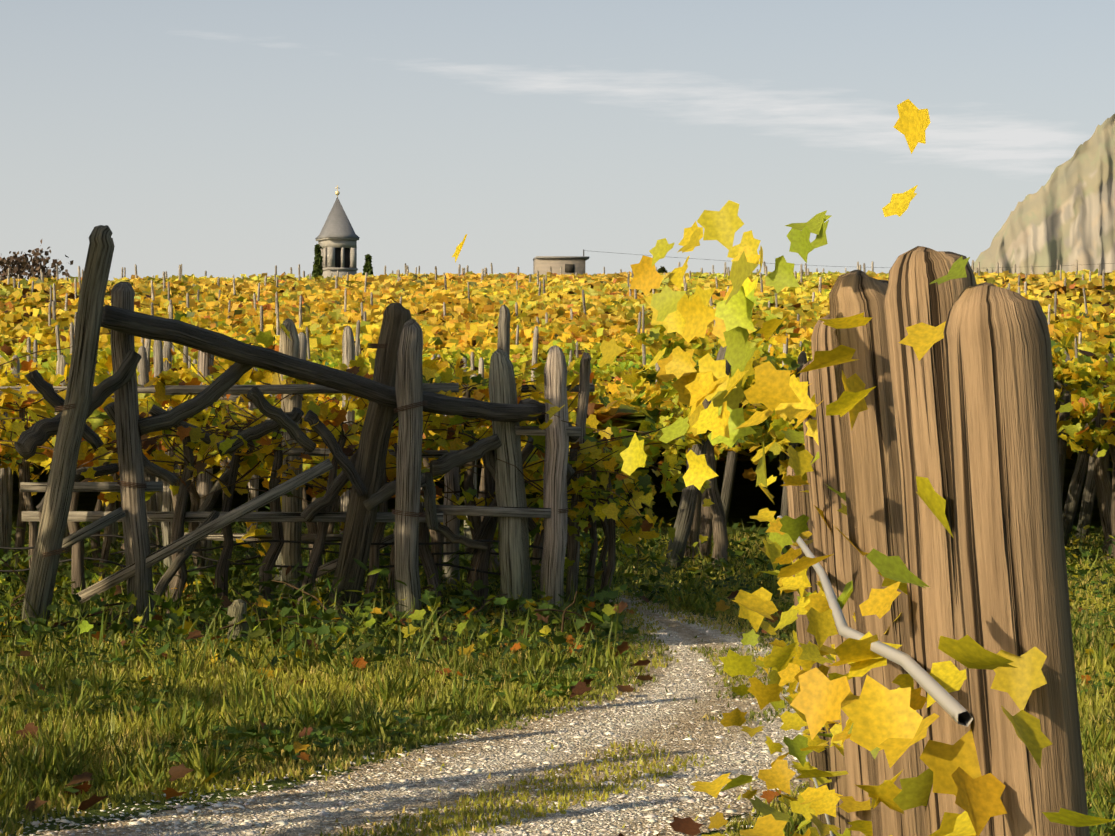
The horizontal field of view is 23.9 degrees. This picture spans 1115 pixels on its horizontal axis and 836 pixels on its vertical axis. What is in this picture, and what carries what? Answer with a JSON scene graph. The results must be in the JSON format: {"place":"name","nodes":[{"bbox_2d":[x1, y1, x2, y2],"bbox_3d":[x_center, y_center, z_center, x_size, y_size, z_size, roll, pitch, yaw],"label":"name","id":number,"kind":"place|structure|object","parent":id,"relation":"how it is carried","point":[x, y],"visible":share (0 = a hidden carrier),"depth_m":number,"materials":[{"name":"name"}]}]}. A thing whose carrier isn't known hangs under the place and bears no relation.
{"place":"outdoors","nodes":[
{"label":"outdoors","id":0,"kind":"place"},
{"bbox_2d":[0,587,808,835],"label":"gravel track","id":1,"kind":"structure","parent":0,"point":[709,730],"depth_m":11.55,"materials":[{"name":"grey gravel"}]},
{"bbox_2d":[0,446,1114,835],"bbox_3d":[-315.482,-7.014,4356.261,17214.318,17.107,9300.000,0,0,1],"label":"terrain","id":2,"kind":"structure","parent":0,"point":[748,498],"depth_m":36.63,"materials":[{"name":"green plant"}]},
{"bbox_2d":[0,551,589,637],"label":"dead stalks","id":3,"kind":"object","parent":2,"relation":"on","point":[316,598],"visible":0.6,"depth_m":17.83,"materials":[{"name":"brown plant"}]},
{"bbox_2d":[0,305,594,589],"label":"vineyard posts","id":4,"kind":"object","parent":2,"relation":"on","point":[160,352],"visible":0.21,"depth_m":24.31,"materials":[{"name":"wood"}]},
{"bbox_2d":[0,312,687,555],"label":"vine leaves","id":5,"kind":"object","parent":4,"relation":"attached to","point":[437,370],"visible":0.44,"depth_m":21.54,"materials":[{"name":"yellow plant"}]},
{"bbox_2d":[20,225,590,645],"bbox_3d":[-2.304,0.142,22.720,4.352,2.921,10.538,0,0,-9],"label":"wooden fence","id":6,"kind":"object","parent":2,"relation":"on","point":[512,511],"visible":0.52,"depth_m":18.91,"materials":[{"name":"brown wood"}]},
{"bbox_2d":[42,343,568,556],"bbox_3d":[-1.698,0.135,19.017,2.606,1.656,3.476,0,0,24],"label":"lashing wire","id":7,"kind":"object","parent":6,"relation":"attached to","point":[60,408],"visible":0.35,"depth_m":18.86,"materials":[{"name":"brown"}]},
{"bbox_2d":[0,239,667,280],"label":"trees","id":8,"kind":"object","parent":2,"relation":"on","point":[317,271],"depth_m":258.46,"materials":[{"name":"green plant"}]},
{"bbox_2d":[316,237,358,277],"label":"church tower walls","id":9,"kind":"structure","parent":2,"relation":"on","point":[328,245],"depth_m":338.91,"materials":[{"name":"beige stone"}]},
{"bbox_2d":[315,197,359,238],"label":"conical roof","id":10,"kind":"structure","parent":9,"relation":"on","point":[337,224],"depth_m":339.49,"materials":[{"name":"grey stone"}]},
{"bbox_2d":[335,248,348,267],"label":"tower openings","id":11,"kind":"object","parent":9,"relation":"in","point":[337,257],"visible":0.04,"depth_m":339.45,"materials":[{"name":"black"}]},
{"bbox_2d":[0,331,683,604],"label":"vine trunks","id":12,"kind":"object","parent":2,"relation":"on","point":[25,501],"visible":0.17,"depth_m":22.70,"materials":[{"name":"brown wood"}]},
{"bbox_2d":[0,302,704,621],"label":"pergola logs and vine trunks","id":13,"kind":"object","parent":2,"relation":"on","point":[363,468],"visible":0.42,"depth_m":19.39,"materials":[{"name":"brown wood"}]},
{"bbox_2d":[0,534,567,574],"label":"fence rail","id":14,"kind":"object","parent":13,"relation":"on","point":[219,547],"visible":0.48,"depth_m":20.27,"materials":[{"name":"black wood"}]},
{"bbox_2d":[0,371,713,568],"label":"vine leaves","id":15,"kind":"object","parent":13,"relation":"attached to","point":[646,493],"visible":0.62,"depth_m":20.19,"materials":[{"name":"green plant"}]},
{"bbox_2d":[0,259,1104,471],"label":"vineyard posts","id":16,"kind":"object","parent":2,"relation":"on","point":[147,345],"visible":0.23,"depth_m":101.90,"materials":[{"name":"wood"}]},
{"bbox_2d":[0,269,1114,457],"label":"hill vineyard leaves","id":17,"kind":"object","parent":2,"relation":"on","point":[613,308],"visible":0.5,"depth_m":106.79,"materials":[{"name":"yellow plant"}]},
{"bbox_2d":[0,506,1114,674],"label":"weeds","id":18,"kind":"object","parent":2,"relation":"on","point":[410,622],"visible":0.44,"depth_m":18.55,"materials":[{"name":"green plant"}]},
{"bbox_2d":[0,576,1114,835],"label":"verge herbs and fallen leaves","id":19,"kind":"object","parent":2,"relation":"on","point":[688,826],"visible":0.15,"depth_m":13.85,"materials":[{"name":"green plant"}]},
{"bbox_2d":[3,345,1114,480],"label":"hill vineyard leaves","id":20,"kind":"object","parent":2,"relation":"on","point":[617,387],"visible":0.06,"depth_m":63.37,"materials":[{"name":"yellow plant"}]},
{"bbox_2d":[533,259,584,274],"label":"field hut walls","id":21,"kind":"structure","parent":2,"relation":"on","point":[541,266],"depth_m":223.38,"materials":[{"name":"beige paint"}]},
{"bbox_2d":[533,256,588,260],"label":"flat roof","id":22,"kind":"structure","parent":21,"relation":"on","point":[563,257],"depth_m":223.30,"materials":[{"name":"grey concrete"}]},
{"bbox_2d":[565,264,573,271],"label":"window","id":23,"kind":"structure","parent":21,"relation":"in","point":[569,267],"depth_m":223.39,"materials":[{"name":"black glass"}]},
{"bbox_2d":[452,99,1114,835],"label":"vine leaves","id":24,"kind":"object","parent":2,"relation":"on","point":[892,723],"visible":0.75,"depth_m":3.81,"materials":[{"name":"yellow plant"}]},
{"bbox_2d":[583,249,1112,267],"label":"power line","id":25,"kind":"object","parent":2,"relation":"on","point":[832,266],"visible":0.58,"depth_m":238.56,"materials":[{"name":"grey"}]},
{"bbox_2d":[664,346,1114,569],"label":"vine trunks","id":26,"kind":"object","parent":2,"relation":"on","point":[695,518],"visible":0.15,"depth_m":28.55,"materials":[{"name":"brown plant"}]},
{"bbox_2d":[599,302,1114,480],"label":"grapevine leaves","id":27,"kind":"object","parent":26,"relation":"on","point":[1078,379],"visible":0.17,"depth_m":27.45,"materials":[{"name":"yellow plant"}]},
{"bbox_2d":[786,246,1089,835],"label":"vine posts","id":28,"kind":"object","parent":2,"relation":"on","point":[961,415],"visible":0.62,"depth_m":3.29,"materials":[{"name":"brown wood"}]},
{"bbox_2d":[777,515,972,835],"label":"cane","id":29,"kind":"object","parent":28,"relation":"attached to","point":[946,701],"visible":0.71,"depth_m":3.41,"materials":[{"name":"grey"}]},
{"bbox_2d":[0,0,1114,280],"label":"sky","id":30,"kind":"structure","parent":0,"point":[219,138],"materials":[{"name":"blue"}]},
{"bbox_2d":[971,114,1114,274],"bbox_3d":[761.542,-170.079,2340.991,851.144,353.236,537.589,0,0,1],"label":"mountain cliff","id":31,"kind":"structure","parent":0,"point":[1064,214],"depth_m":2574.14,"materials":[{"name":"beige stone"}]}
]}

